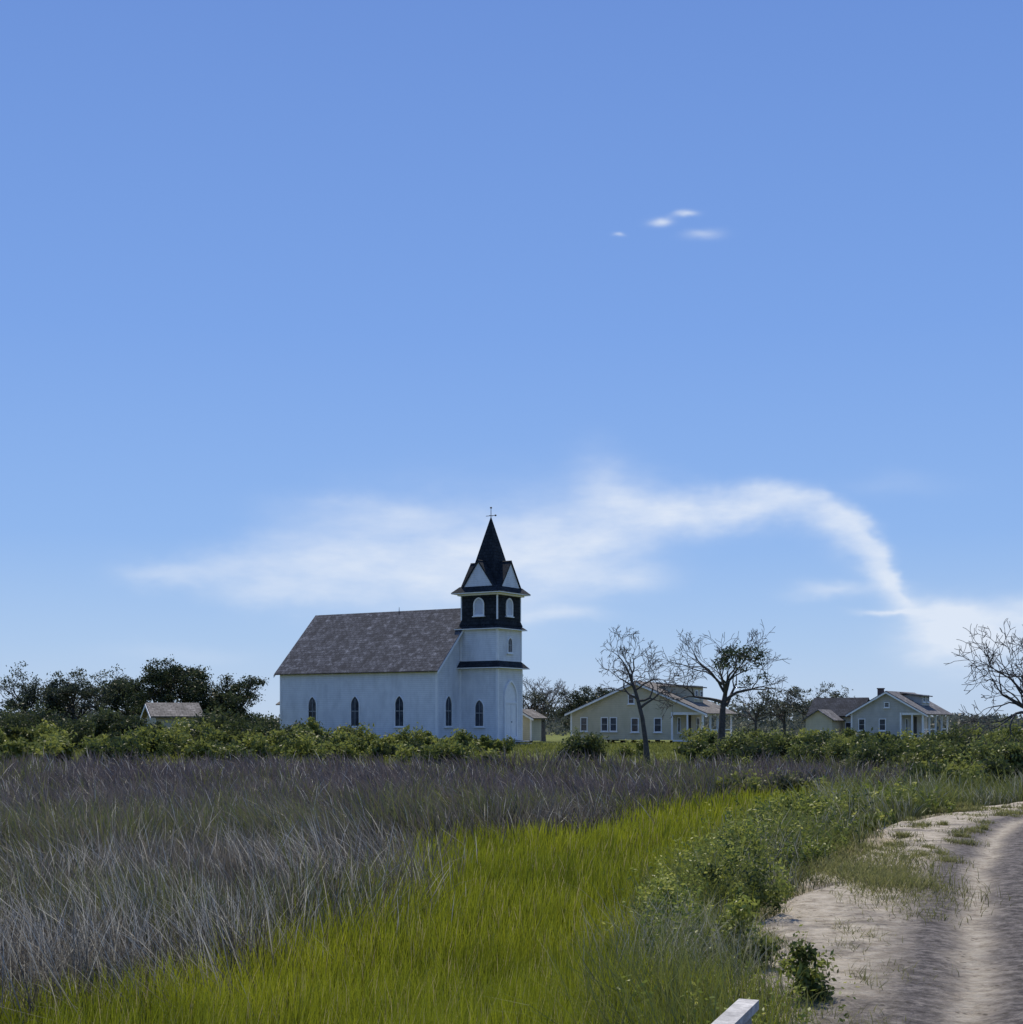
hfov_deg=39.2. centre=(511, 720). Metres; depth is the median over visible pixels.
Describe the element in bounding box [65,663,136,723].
red cedar
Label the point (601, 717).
gable window frame
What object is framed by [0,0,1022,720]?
sky
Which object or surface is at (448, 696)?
facade window glass
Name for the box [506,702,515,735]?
double door
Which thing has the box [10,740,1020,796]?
rough lawn
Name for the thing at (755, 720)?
live oak
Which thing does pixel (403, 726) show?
nave window frame
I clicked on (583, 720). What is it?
gable window glass
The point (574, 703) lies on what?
red cedar
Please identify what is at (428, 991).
marsh grass
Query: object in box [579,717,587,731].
gable window frame
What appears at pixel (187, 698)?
red cedar
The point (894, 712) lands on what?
grey cottage
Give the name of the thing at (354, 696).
nave window frame
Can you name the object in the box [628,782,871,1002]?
verge bushes
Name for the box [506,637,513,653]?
tower upper window frame
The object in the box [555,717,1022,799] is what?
roadside shrubs
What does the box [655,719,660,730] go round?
gable window glass
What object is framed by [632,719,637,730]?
gable window glass
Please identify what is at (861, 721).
gable window glass
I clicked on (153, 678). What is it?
red cedar
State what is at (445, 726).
facade window frame
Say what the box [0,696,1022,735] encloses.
distant treeline
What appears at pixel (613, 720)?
gable window glass
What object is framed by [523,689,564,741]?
live oak
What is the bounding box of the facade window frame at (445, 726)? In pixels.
[444,695,453,727]
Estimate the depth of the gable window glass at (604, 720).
115.19 m
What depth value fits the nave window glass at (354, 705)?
103.10 m
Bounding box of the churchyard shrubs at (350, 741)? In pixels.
[285,718,515,765]
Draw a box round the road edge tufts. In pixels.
[689,799,1022,1023]
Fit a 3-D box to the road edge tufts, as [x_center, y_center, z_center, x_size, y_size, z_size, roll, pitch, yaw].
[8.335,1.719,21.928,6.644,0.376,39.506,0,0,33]
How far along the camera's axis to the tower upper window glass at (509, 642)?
101.38 m
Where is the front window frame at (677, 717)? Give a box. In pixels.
[677,717,681,733]
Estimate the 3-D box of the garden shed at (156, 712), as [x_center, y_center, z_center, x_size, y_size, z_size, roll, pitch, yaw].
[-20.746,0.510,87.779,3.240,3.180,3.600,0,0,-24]
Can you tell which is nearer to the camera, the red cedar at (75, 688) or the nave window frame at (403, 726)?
the red cedar at (75, 688)
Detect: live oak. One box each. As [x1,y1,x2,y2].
[0,661,55,729]
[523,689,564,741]
[725,682,791,731]
[753,686,812,737]
[774,686,838,725]
[812,681,855,699]
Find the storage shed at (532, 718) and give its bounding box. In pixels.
[520,709,547,743]
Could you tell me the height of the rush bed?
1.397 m
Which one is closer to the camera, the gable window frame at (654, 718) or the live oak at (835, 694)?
the gable window frame at (654, 718)
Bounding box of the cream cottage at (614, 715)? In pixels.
[564,681,737,743]
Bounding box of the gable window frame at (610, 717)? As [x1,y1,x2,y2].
[610,717,616,731]
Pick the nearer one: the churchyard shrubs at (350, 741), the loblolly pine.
the churchyard shrubs at (350, 741)
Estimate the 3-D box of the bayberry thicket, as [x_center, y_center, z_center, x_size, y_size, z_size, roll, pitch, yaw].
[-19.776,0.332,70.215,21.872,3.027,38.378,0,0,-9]
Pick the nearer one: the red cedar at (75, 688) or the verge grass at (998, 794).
the verge grass at (998, 794)
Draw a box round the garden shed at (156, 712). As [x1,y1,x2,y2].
[140,702,203,728]
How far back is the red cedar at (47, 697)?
96.46 m
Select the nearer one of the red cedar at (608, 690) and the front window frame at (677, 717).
the front window frame at (677, 717)
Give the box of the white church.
[273,507,531,744]
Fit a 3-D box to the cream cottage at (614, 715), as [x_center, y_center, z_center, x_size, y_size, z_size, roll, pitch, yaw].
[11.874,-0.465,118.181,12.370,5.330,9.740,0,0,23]
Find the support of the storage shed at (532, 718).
on the ground at (561, 736)
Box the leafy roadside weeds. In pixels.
[598,778,955,1023]
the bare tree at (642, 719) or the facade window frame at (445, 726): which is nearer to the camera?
the bare tree at (642, 719)
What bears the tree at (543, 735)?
on the ground at (561, 736)
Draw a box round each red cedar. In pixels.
[0,680,90,725]
[30,667,120,731]
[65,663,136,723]
[95,677,151,726]
[120,654,207,713]
[146,662,225,719]
[181,677,259,722]
[553,686,611,729]
[580,686,617,740]
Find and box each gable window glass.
[581,718,586,730]
[602,718,606,730]
[611,718,615,730]
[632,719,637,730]
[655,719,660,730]
[859,719,863,729]
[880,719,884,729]
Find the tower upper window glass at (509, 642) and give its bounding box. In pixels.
[508,639,511,651]
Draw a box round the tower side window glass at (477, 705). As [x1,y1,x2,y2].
[475,700,482,725]
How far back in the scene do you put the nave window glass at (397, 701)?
101.08 m
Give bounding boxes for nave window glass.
[309,697,315,720]
[351,697,358,725]
[395,696,402,725]
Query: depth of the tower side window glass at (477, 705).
100.83 m
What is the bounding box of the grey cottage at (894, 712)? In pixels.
[802,688,953,739]
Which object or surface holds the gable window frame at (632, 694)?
in the cream cottage at (614, 715)
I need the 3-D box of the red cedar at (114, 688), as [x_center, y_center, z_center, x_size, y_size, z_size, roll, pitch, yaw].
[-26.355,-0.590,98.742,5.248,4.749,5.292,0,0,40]
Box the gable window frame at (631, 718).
[630,718,639,732]
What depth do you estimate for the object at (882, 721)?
130.84 m
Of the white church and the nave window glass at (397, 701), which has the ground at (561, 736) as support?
the white church
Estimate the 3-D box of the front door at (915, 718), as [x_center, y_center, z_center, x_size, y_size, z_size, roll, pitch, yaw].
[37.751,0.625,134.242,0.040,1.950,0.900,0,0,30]
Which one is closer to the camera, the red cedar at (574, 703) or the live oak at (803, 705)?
the red cedar at (574, 703)
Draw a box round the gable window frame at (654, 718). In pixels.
[653,718,662,732]
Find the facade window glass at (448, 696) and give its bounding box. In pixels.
[446,696,450,725]
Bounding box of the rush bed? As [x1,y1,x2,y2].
[0,743,940,1023]
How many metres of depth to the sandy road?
11.10 m
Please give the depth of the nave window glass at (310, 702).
105.19 m
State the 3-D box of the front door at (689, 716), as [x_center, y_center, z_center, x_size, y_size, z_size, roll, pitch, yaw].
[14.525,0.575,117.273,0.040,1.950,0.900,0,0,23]
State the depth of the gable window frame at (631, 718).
114.09 m
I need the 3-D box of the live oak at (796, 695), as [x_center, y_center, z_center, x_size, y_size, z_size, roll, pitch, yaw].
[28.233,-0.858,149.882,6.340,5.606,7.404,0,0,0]
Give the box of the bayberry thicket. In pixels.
[0,700,335,764]
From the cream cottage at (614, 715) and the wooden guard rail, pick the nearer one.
the wooden guard rail
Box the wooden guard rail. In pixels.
[711,999,758,1023]
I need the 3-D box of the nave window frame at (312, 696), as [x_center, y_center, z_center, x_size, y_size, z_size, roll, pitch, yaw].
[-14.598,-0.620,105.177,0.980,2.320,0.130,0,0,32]
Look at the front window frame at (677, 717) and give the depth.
114.23 m
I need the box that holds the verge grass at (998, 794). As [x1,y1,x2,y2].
[484,752,1022,1023]
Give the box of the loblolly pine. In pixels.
[204,673,268,724]
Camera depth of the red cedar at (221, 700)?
96.24 m
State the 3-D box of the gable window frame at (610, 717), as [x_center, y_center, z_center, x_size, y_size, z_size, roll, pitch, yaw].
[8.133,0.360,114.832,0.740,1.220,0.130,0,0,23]
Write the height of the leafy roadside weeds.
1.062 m
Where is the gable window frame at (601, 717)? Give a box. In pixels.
[601,717,607,731]
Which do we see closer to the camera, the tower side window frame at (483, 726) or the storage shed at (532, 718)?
the tower side window frame at (483, 726)
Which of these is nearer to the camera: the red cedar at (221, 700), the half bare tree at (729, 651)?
the half bare tree at (729, 651)
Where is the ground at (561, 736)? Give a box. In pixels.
[5,722,1013,1023]
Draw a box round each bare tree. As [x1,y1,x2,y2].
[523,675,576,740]
[594,626,687,764]
[641,620,793,750]
[944,618,1022,747]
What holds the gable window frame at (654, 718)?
in the cream cottage at (614, 715)
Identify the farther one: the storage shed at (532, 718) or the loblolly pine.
the storage shed at (532, 718)
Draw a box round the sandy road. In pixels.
[720,802,1022,1023]
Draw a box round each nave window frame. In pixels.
[308,696,316,721]
[350,696,359,727]
[393,695,404,727]
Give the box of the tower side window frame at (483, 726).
[473,699,484,727]
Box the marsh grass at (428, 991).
[0,780,854,1023]
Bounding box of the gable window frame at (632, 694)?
[627,694,634,704]
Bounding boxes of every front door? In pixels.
[688,715,690,736]
[914,717,916,736]
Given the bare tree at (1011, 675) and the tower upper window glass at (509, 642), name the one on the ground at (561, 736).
the bare tree at (1011, 675)

